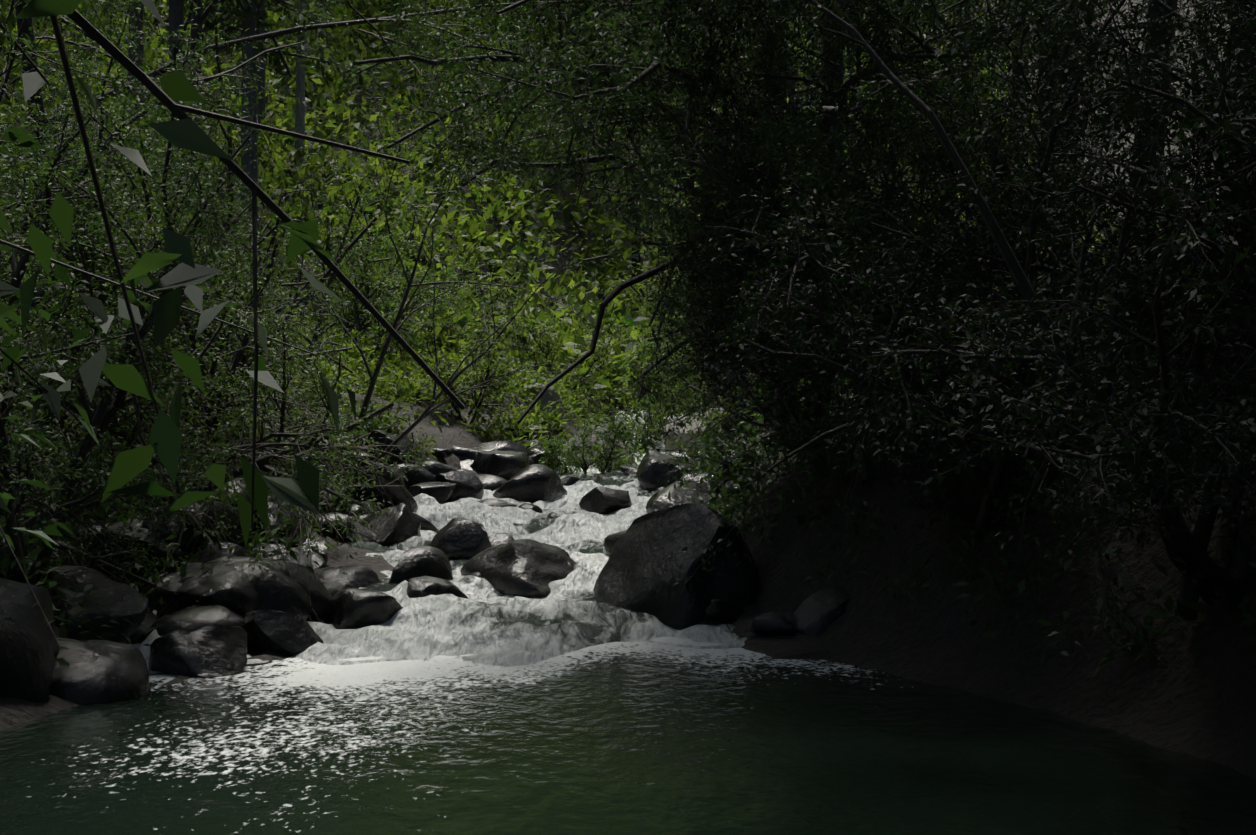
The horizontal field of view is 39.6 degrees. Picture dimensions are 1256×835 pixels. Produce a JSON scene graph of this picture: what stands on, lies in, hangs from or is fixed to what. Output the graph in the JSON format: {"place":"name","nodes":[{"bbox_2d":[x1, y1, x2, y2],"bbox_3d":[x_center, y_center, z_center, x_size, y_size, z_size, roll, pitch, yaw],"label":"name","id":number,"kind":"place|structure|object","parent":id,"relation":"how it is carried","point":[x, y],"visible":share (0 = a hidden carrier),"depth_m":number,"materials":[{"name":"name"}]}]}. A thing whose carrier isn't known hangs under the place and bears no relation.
{"place":"outdoors","nodes":[
{"label":"outdoors","id":0,"kind":"place"},
{"bbox_2d":[25,553,265,673],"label":"side stream water","id":1,"kind":"structure","parent":0,"point":[252,661],"depth_m":13.29,"materials":[{"name":"grey liquid"}]},
{"bbox_2d":[134,404,747,667],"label":"rapids water","id":2,"kind":"structure","parent":0,"point":[485,623],"depth_m":15.19,"materials":[{"name":"grey liquid"}]},
{"bbox_2d":[205,556,331,623],"bbox_3d":[-3.199,1.532,14.991,1.274,0.717,0.795,0,0,-29],"label":"rock","id":3,"kind":"object","parent":2,"relation":"in","point":[319,595],"visible":0.19,"depth_m":14.90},
{"bbox_2d":[228,561,311,619],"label":"rock","id":4,"kind":"object","parent":2,"relation":"in","point":[277,590],"visible":0.31,"depth_m":14.50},
{"bbox_2d":[559,424,634,470],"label":"bush","id":5,"kind":"object","parent":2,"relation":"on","point":[599,438],"visible":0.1,"depth_m":31.20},
{"bbox_2d":[603,530,625,552],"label":"rock","id":6,"kind":"object","parent":2,"relation":"on","point":[610,540],"visible":0.17,"depth_m":19.27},
{"bbox_2d":[705,599,743,619],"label":"rock","id":7,"kind":"object","parent":2,"relation":"on","point":[717,609],"visible":0.79,"depth_m":15.05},
{"bbox_2d":[0,637,1255,834],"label":"pool water","id":8,"kind":"structure","parent":0,"point":[628,738],"depth_m":9.58,"materials":[{"name":"green liquid"}]},
{"bbox_2d":[0,0,1255,778],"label":"ground","id":9,"kind":"structure","parent":0,"point":[1200,702],"depth_m":12.97,"materials":[{"name":"soil"}]},
{"bbox_2d":[0,0,32,153],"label":"tree","id":10,"kind":"object","parent":9,"relation":"on","point":[11,24],"depth_m":9.73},
{"bbox_2d":[0,578,59,701],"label":"rock","id":11,"kind":"object","parent":9,"relation":"on","point":[27,637],"visible":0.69,"depth_m":11.13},
{"bbox_2d":[37,565,147,642],"bbox_3d":[-4.198,1.520,13.180,1.067,0.766,1.211,0,0,-1],"label":"rock","id":12,"kind":"object","parent":9,"relation":"on","point":[120,600],"visible":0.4,"depth_m":13.05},
{"bbox_2d":[50,637,149,704],"bbox_3d":[-3.724,1.765,11.821,1.079,0.536,0.990,0,0,-41],"label":"rock","id":13,"kind":"object","parent":9,"relation":"on","point":[100,671],"visible":0.46,"depth_m":11.59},
{"bbox_2d":[60,517,145,565],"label":"rock","id":14,"kind":"object","parent":9,"relation":"on","point":[136,523],"visible":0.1,"depth_m":16.07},
{"bbox_2d":[0,75,249,472],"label":"bush","id":15,"kind":"object","parent":9,"relation":"on","point":[59,250],"depth_m":18.67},
{"bbox_2d":[1,0,255,158],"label":"tree","id":16,"kind":"object","parent":9,"relation":"on","point":[109,31],"depth_m":12.18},
{"bbox_2d":[68,524,190,592],"bbox_3d":[-4.445,1.302,15.522,0.955,0.727,0.956,0,0,-33],"label":"rock","id":17,"kind":"object","parent":9,"relation":"on","point":[158,552],"visible":0.25,"depth_m":15.19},
{"bbox_2d":[0,0,281,588],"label":"bush","id":18,"kind":"object","parent":9,"relation":"on","point":[114,222],"depth_m":13.76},
{"bbox_2d":[123,612,159,644],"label":"rock","id":19,"kind":"object","parent":9,"relation":"on","point":[149,620],"visible":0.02,"depth_m":13.74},
{"bbox_2d":[0,72,322,584],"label":"bush","id":20,"kind":"object","parent":9,"relation":"on","point":[87,355],"depth_m":13.28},
{"bbox_2d":[0,0,349,306],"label":"tree","id":21,"kind":"object","parent":9,"relation":"on","point":[199,18],"depth_m":33.62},
{"bbox_2d":[0,0,354,448],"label":"tree","id":22,"kind":"object","parent":9,"relation":"on","point":[76,149],"depth_m":17.32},
{"bbox_2d":[0,51,382,372],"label":"bush","id":23,"kind":"object","parent":9,"relation":"on","point":[202,72],"depth_m":27.63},
{"bbox_2d":[0,0,385,489],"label":"bush","id":24,"kind":"object","parent":9,"relation":"on","point":[231,185],"depth_m":21.45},
{"bbox_2d":[148,625,246,677],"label":"rock","id":25,"kind":"object","parent":9,"relation":"on","point":[210,651],"visible":0.81,"depth_m":12.74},
{"bbox_2d":[142,500,252,553],"bbox_3d":[-3.886,1.019,15.858,0.700,0.535,1.093,0,0,38],"label":"rock","id":26,"kind":"object","parent":9,"relation":"on","point":[188,534],"visible":0.31,"depth_m":15.58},
{"bbox_2d":[143,604,254,653],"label":"rock","id":27,"kind":"object","parent":9,"relation":"on","point":[196,616],"visible":0.29,"depth_m":13.66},
{"bbox_2d":[148,563,259,617],"bbox_3d":[-3.447,1.521,14.546,1.071,0.605,0.869,0,0,33],"label":"rock","id":28,"kind":"object","parent":9,"relation":"on","point":[234,590],"visible":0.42,"depth_m":14.24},
{"bbox_2d":[191,541,255,562],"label":"rock","id":29,"kind":"object","parent":9,"relation":"on","point":[206,555],"visible":0.12,"depth_m":14.91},
{"bbox_2d":[25,289,423,621],"bbox_3d":[-4.183,0.716,16.525,4.178,4.258,6.057,0,0,-1],"label":"shrub","id":30,"kind":"object","parent":9,"relation":"on","point":[249,451],"visible":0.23,"depth_m":15.97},
{"bbox_2d":[29,137,429,443],"bbox_3d":[-4.194,-1.284,19.326,4.939,4.049,3.587,0,0,23],"label":"bush","id":31,"kind":"object","parent":9,"relation":"on","point":[285,332],"depth_m":19.51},
{"bbox_2d":[0,0,464,650],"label":"leafy branch","id":32,"kind":"object","parent":9,"relation":"on","point":[165,438],"depth_m":1.87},
{"bbox_2d":[207,479,268,506],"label":"rock","id":33,"kind":"object","parent":9,"relation":"on","point":[240,491],"visible":0.06,"depth_m":17.62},
{"bbox_2d":[3,97,498,461],"bbox_3d":[-5.216,-1.817,24.190,6.984,4.883,3.564,0,0,-1],"label":"bush","id":34,"kind":"object","parent":9,"relation":"on","point":[354,241],"depth_m":24.41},
{"bbox_2d":[219,443,285,488],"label":"rock","id":35,"kind":"object","parent":9,"relation":"on","point":[269,464],"visible":0.02,"depth_m":19.52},
{"bbox_2d":[76,106,437,395],"bbox_3d":[-6.313,-2.747,29.231,6.301,5.080,5.110,0,0,-1],"label":"bush","id":36,"kind":"object","parent":9,"relation":"on","point":[329,282],"depth_m":30.19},
{"bbox_2d":[0,54,517,597],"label":"bush","id":37,"kind":"object","parent":9,"relation":"on","point":[264,392],"depth_m":15.63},
{"bbox_2d":[128,0,401,256],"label":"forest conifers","id":38,"kind":"object","parent":9,"relation":"on","point":[176,14],"depth_m":46.20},
{"bbox_2d":[253,495,303,547],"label":"rock","id":39,"kind":"object","parent":9,"relation":"on","point":[295,515],"visible":0.1,"depth_m":17.48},
{"bbox_2d":[242,543,324,569],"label":"rock","id":40,"kind":"object","parent":9,"relation":"on","point":[305,560],"visible":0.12,"depth_m":16.20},
{"bbox_2d":[245,610,323,655],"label":"rock","id":41,"kind":"object","parent":9,"relation":"on","point":[288,634],"visible":0.71,"depth_m":13.69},
{"bbox_2d":[295,0,306,195],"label":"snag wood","id":42,"kind":"object","parent":9,"relation":"on","point":[300,109],"visible":0.5,"depth_m":51.60,"materials":[{"name":"grey plant"}]},
{"bbox_2d":[300,536,328,563],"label":"rock","id":43,"kind":"object","parent":9,"relation":"on","point":[322,546],"visible":0.21,"depth_m":17.97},
{"bbox_2d":[0,0,666,358],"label":"tree","id":44,"kind":"object","parent":9,"relation":"on","point":[154,73],"depth_m":27.56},
{"bbox_2d":[320,486,346,511],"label":"rock","id":45,"kind":"object","parent":9,"relation":"on","point":[337,501],"visible":0.1,"depth_m":21.43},
{"bbox_2d":[323,512,356,536],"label":"rock","id":46,"kind":"object","parent":9,"relation":"on","point":[332,516],"visible":0.25,"depth_m":19.74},
{"bbox_2d":[312,565,379,596],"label":"rock","id":47,"kind":"object","parent":9,"relation":"on","point":[334,580],"visible":0.35,"depth_m":15.92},
{"bbox_2d":[336,523,376,541],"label":"rock","id":48,"kind":"object","parent":9,"relation":"on","point":[370,536],"visible":0.56,"depth_m":19.77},
{"bbox_2d":[337,502,377,516],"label":"rock","id":49,"kind":"object","parent":9,"relation":"on","point":[345,511],"visible":0.1,"depth_m":21.56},
{"bbox_2d":[325,588,402,628],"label":"rock","id":50,"kind":"object","parent":9,"relation":"on","point":[353,608],"visible":0.58,"depth_m":14.75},
{"bbox_2d":[328,458,417,512],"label":"rock","id":51,"kind":"object","parent":9,"relation":"on","point":[398,494],"visible":0.19,"depth_m":22.30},
{"bbox_2d":[303,162,460,348],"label":"bush","id":52,"kind":"object","parent":9,"relation":"on","point":[376,232],"depth_m":39.27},
{"bbox_2d":[358,430,413,466],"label":"rock","id":53,"kind":"object","parent":9,"relation":"on","point":[378,435],"visible":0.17,"depth_m":25.75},
{"bbox_2d":[356,503,420,545],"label":"rock","id":54,"kind":"object","parent":9,"relation":"on","point":[400,523],"visible":0.33,"depth_m":20.14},
{"bbox_2d":[315,242,471,359],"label":"bush","id":55,"kind":"object","parent":9,"relation":"on","point":[393,317],"depth_m":36.91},
{"bbox_2d":[395,463,436,488],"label":"rock","id":56,"kind":"object","parent":9,"relation":"on","point":[415,475],"visible":0.25,"depth_m":25.06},
{"bbox_2d":[388,545,452,583],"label":"rock","id":57,"kind":"object","parent":9,"relation":"on","point":[418,561],"visible":0.44,"depth_m":16.91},
{"bbox_2d":[412,512,438,532],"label":"rock","id":58,"kind":"object","parent":9,"relation":"on","point":[426,524],"visible":0.19,"depth_m":22.21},
{"bbox_2d":[407,481,456,503],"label":"rock","id":59,"kind":"object","parent":9,"relation":"on","point":[441,492],"visible":0.62,"depth_m":24.69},
{"bbox_2d":[407,576,467,598],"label":"rock","id":60,"kind":"object","parent":9,"relation":"on","point":[422,586],"visible":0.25,"depth_m":15.68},
{"bbox_2d":[419,461,457,474],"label":"rock","id":61,"kind":"object","parent":9,"relation":"on","point":[434,467],"visible":0.19,"depth_m":26.15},
{"bbox_2d":[430,448,451,457],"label":"rock","id":62,"kind":"object","parent":9,"relation":"on","point":[442,453],"visible":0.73,"depth_m":27.69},
{"bbox_2d":[244,98,638,463],"bbox_3d":[-2.769,-1.684,23.561,6.025,5.272,3.647,0,0,28],"label":"shrub","id":63,"kind":"object","parent":9,"relation":"on","point":[427,411],"depth_m":23.33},
{"bbox_2d":[392,255,523,353],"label":"bush","id":64,"kind":"object","parent":9,"relation":"on","point":[442,320],"depth_m":41.97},
{"bbox_2d":[435,470,483,501],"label":"rock","id":65,"kind":"object","parent":9,"relation":"on","point":[469,484],"visible":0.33,"depth_m":25.32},
{"bbox_2d":[427,517,492,560],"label":"rock","id":66,"kind":"object","parent":9,"relation":"on","point":[457,538],"visible":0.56,"depth_m":19.01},
{"bbox_2d":[450,445,483,459],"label":"rock","id":67,"kind":"object","parent":9,"relation":"on","point":[460,452],"visible":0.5,"depth_m":28.59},
{"bbox_2d":[405,308,532,423],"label":"bush","id":68,"kind":"object","parent":9,"relation":"on","point":[464,386],"depth_m":32.33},
{"bbox_2d":[476,474,506,490],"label":"rock","id":69,"kind":"object","parent":9,"relation":"on","point":[491,482],"visible":0.17,"depth_m":26.89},
{"bbox_2d":[478,498,516,506],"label":"rock","id":70,"kind":"object","parent":9,"relation":"on","point":[492,502],"visible":0.19,"depth_m":23.94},
{"bbox_2d":[473,441,525,451],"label":"rock","id":71,"kind":"object","parent":9,"relation":"on","point":[503,446],"visible":0.17,"depth_m":29.78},
{"bbox_2d":[470,450,529,480],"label":"rock","id":72,"kind":"object","parent":9,"relation":"on","point":[507,465],"visible":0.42,"depth_m":28.01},
{"bbox_2d":[489,533,514,545],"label":"rock","id":73,"kind":"object","parent":9,"relation":"on","point":[500,538],"visible":0.33,"depth_m":20.66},
{"bbox_2d":[460,539,575,597],"bbox_3d":[-1.073,1.593,17.568,1.298,0.753,0.988,0,0,42],"label":"rock","id":74,"kind":"object","parent":9,"relation":"on","point":[528,568],"visible":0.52,"depth_m":17.27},
{"bbox_2d":[493,464,566,503],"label":"rock","id":75,"kind":"object","parent":9,"relation":"on","point":[532,483],"visible":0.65,"depth_m":25.02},
{"bbox_2d":[518,383,565,427],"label":"rock","id":76,"kind":"object","parent":9,"relation":"on","point":[548,396],"visible":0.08,"depth_m":36.08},
{"bbox_2d":[529,451,557,468],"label":"rock","id":77,"kind":"object","parent":9,"relation":"on","point":[536,457],"visible":0.02,"depth_m":29.72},
{"bbox_2d":[466,304,631,393],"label":"bush","id":78,"kind":"object","parent":9,"relation":"on","point":[535,323],"depth_m":39.74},
{"bbox_2d":[0,0,1112,409],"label":"far undergrowth plants","id":79,"kind":"object","parent":9,"relation":"on","point":[472,238],"visible":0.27,"depth_m":52.93,"materials":[{"name":"green plant"}]},
{"bbox_2d":[561,476,579,485],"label":"rock","id":80,"kind":"object","parent":9,"relation":"on","point":[568,480],"visible":0.21,"depth_m":28.70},
{"bbox_2d":[536,410,644,476],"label":"bush","id":81,"kind":"object","parent":9,"relation":"on","point":[577,452],"depth_m":29.28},
{"bbox_2d":[579,486,631,513],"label":"rock","id":82,"kind":"object","parent":9,"relation":"on","point":[601,500],"visible":0.77,"depth_m":24.18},
{"bbox_2d":[2,214,1212,456],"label":"undergrowth plants","id":83,"kind":"object","parent":9,"relation":"on","point":[406,380],"visible":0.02,"depth_m":34.68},
{"bbox_2d":[546,315,691,412],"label":"bush","id":84,"kind":"object","parent":9,"relation":"on","point":[566,328],"depth_m":42.93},
{"bbox_2d":[0,209,1255,676],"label":"bushes","id":85,"kind":"object","parent":9,"relation":"on","point":[6,561],"visible":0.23,"depth_m":14.68,"materials":[{"name":"green plant"}]},
{"bbox_2d":[615,374,692,452],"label":"bush","id":86,"kind":"object","parent":9,"relation":"on","point":[646,442],"depth_m":34.79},
{"bbox_2d":[636,450,703,490],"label":"rock","id":87,"kind":"object","parent":9,"relation":"on","point":[650,471],"visible":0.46,"depth_m":26.77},
{"bbox_2d":[593,503,758,629],"bbox_3d":[0.470,1.499,16.102,1.838,1.427,1.472,0,0,35],"label":"rock","id":88,"kind":"object","parent":9,"relation":"on","point":[641,569],"visible":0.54,"depth_m":15.60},
{"bbox_2d":[646,481,719,512],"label":"rock","id":89,"kind":"object","parent":9,"relation":"on","point":[660,500],"visible":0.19,"depth_m":20.09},
{"bbox_2d":[661,406,726,452],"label":"rock","id":90,"kind":"object","parent":9,"relation":"on","point":[688,435],"visible":0.23,"depth_m":32.69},
{"bbox_2d":[485,0,905,310],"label":"forest trees","id":91,"kind":"object","parent":9,"relation":"on","point":[635,185],"depth_m":64.26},
{"bbox_2d":[680,472,713,490],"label":"rock","id":92,"kind":"object","parent":9,"relation":"on","point":[696,480],"visible":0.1,"depth_m":23.30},
{"bbox_2d":[600,256,793,459],"bbox_3d":[1.316,-1.398,29.469,2.773,4.707,5.294,0,0,32],"label":"bush","id":93,"kind":"object","parent":9,"relation":"on","point":[654,412],"depth_m":29.20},
{"bbox_2d":[653,333,748,414],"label":"bush","id":94,"kind":"object","parent":9,"relation":"on","point":[686,390],"depth_m":35.76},
{"bbox_2d":[509,0,926,208],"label":"forest trees","id":95,"kind":"object","parent":9,"relation":"on","point":[510,47],"depth_m":74.70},
{"bbox_2d":[196,0,1252,454],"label":"tree","id":96,"kind":"object","parent":9,"relation":"on","point":[588,116],"depth_m":15.33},
{"bbox_2d":[716,447,753,478],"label":"rock","id":97,"kind":"object","parent":9,"relation":"on","point":[724,460],"visible":0.21,"depth_m":20.04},
{"bbox_2d":[721,412,753,443],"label":"rock","id":98,"kind":"object","parent":9,"relation":"on","point":[726,428],"visible":0.25,"depth_m":23.73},
{"bbox_2d":[594,185,926,425],"bbox_3d":[1.983,-1.247,22.480,3.143,3.385,4.205,0,0,38],"label":"bush","id":99,"kind":"object","parent":9,"relation":"on","point":[644,306],"depth_m":21.88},
{"bbox_2d":[546,0,979,108],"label":"tree","id":100,"kind":"object","parent":9,"relation":"on","point":[731,53],"depth_m":15.44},
{"bbox_2d":[750,612,795,635],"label":"rock","id":101,"kind":"object","parent":9,"relation":"on","point":[773,623],"visible":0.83,"depth_m":14.33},
{"bbox_2d":[617,168,938,486],"bbox_3d":[2.210,-1.250,25.706,4.752,4.586,4.723,0,0,-1],"label":"bush","id":102,"kind":"object","parent":9,"relation":"on","point":[701,417],"depth_m":26.62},
{"bbox_2d":[650,0,963,225],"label":"forest trees","id":103,"kind":"object","parent":9,"relation":"on","point":[799,73],"depth_m":46.70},
{"bbox_2d":[791,587,849,633],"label":"rock","id":104,"kind":"object","parent":9,"relation":"on","point":[819,611],"visible":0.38,"depth_m":14.40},
{"bbox_2d":[652,52,1023,472],"bbox_3d":[2.117,-1.421,17.890,3.738,4.271,4.010,0,0,-1],"label":"tree","id":105,"kind":"object","parent":9,"relation":"on","point":[702,256],"depth_m":17.09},
{"bbox_2d":[481,0,1219,459],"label":"tree","id":106,"kind":"object","parent":9,"relation":"on","point":[725,244],"depth_m":15.46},
{"bbox_2d":[555,4,1201,423],"bbox_3d":[2.385,-2.020,17.855,6.325,4.187,5.381,0,0,-1],"label":"tree","id":107,"kind":"object","parent":9,"relation":"on","point":[1061,86],"depth_m":17.30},
{"bbox_2d":[547,0,1226,258],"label":"tree","id":108,"kind":"object","parent":9,"relation":"on","point":[620,4],"depth_m":10.13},
{"bbox_2d":[575,0,1223,244],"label":"tree","id":109,"kind":"object","parent":9,"relation":"on","point":[795,97],"depth_m":32.41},
{"bbox_2d":[653,0,1177,541],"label":"tree","id":110,"kind":"object","parent":9,"relation":"on","point":[931,464],"depth_m":14.32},
{"bbox_2d":[637,0,1255,589],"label":"tree","id":111,"kind":"object","parent":9,"relation":"on","point":[887,260],"depth_m":11.99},
{"bbox_2d":[695,0,1255,681],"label":"tree","id":112,"kind":"object","parent":9,"relation":"on","point":[1187,328],"depth_m":9.44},
{"bbox_2d":[876,0,1131,293],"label":"tree","id":113,"kind":"object","parent":9,"relation":"on","point":[1061,10],"depth_m":21.35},
{"bbox_2d":[785,0,1227,352],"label":"tree","id":114,"kind":"object","parent":9,"relation":"on","point":[1155,8],"depth_m":16.83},
{"bbox_2d":[772,0,1255,470],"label":"tree","id":115,"kind":"object","parent":9,"relation":"on","point":[1031,116],"depth_m":13.98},
{"bbox_2d":[843,0,1228,280],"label":"tree","id":116,"kind":"object","parent":9,"relation":"on","point":[1055,67],"depth_m":23.77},
{"bbox_2d":[924,0,1255,547],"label":"tree","id":117,"kind":"object","parent":9,"relation":"on","point":[1076,35],"depth_m":9.54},
{"bbox_2d":[1009,0,1228,294],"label":"tree","id":118,"kind":"object","parent":9,"relation":"on","point":[1017,72],"depth_m":28.88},
{"bbox_2d":[1126,64,1255,204],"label":"bush","id":119,"kind":"object","parent":9,"relation":"on","point":[1174,154],"depth_m":10.61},
{"bbox_2d":[1208,1,1255,396],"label":"tree","id":120,"kind":"object","parent":9,"relation":"on","point":[1249,40],"visible":0.11,"depth_m":14.34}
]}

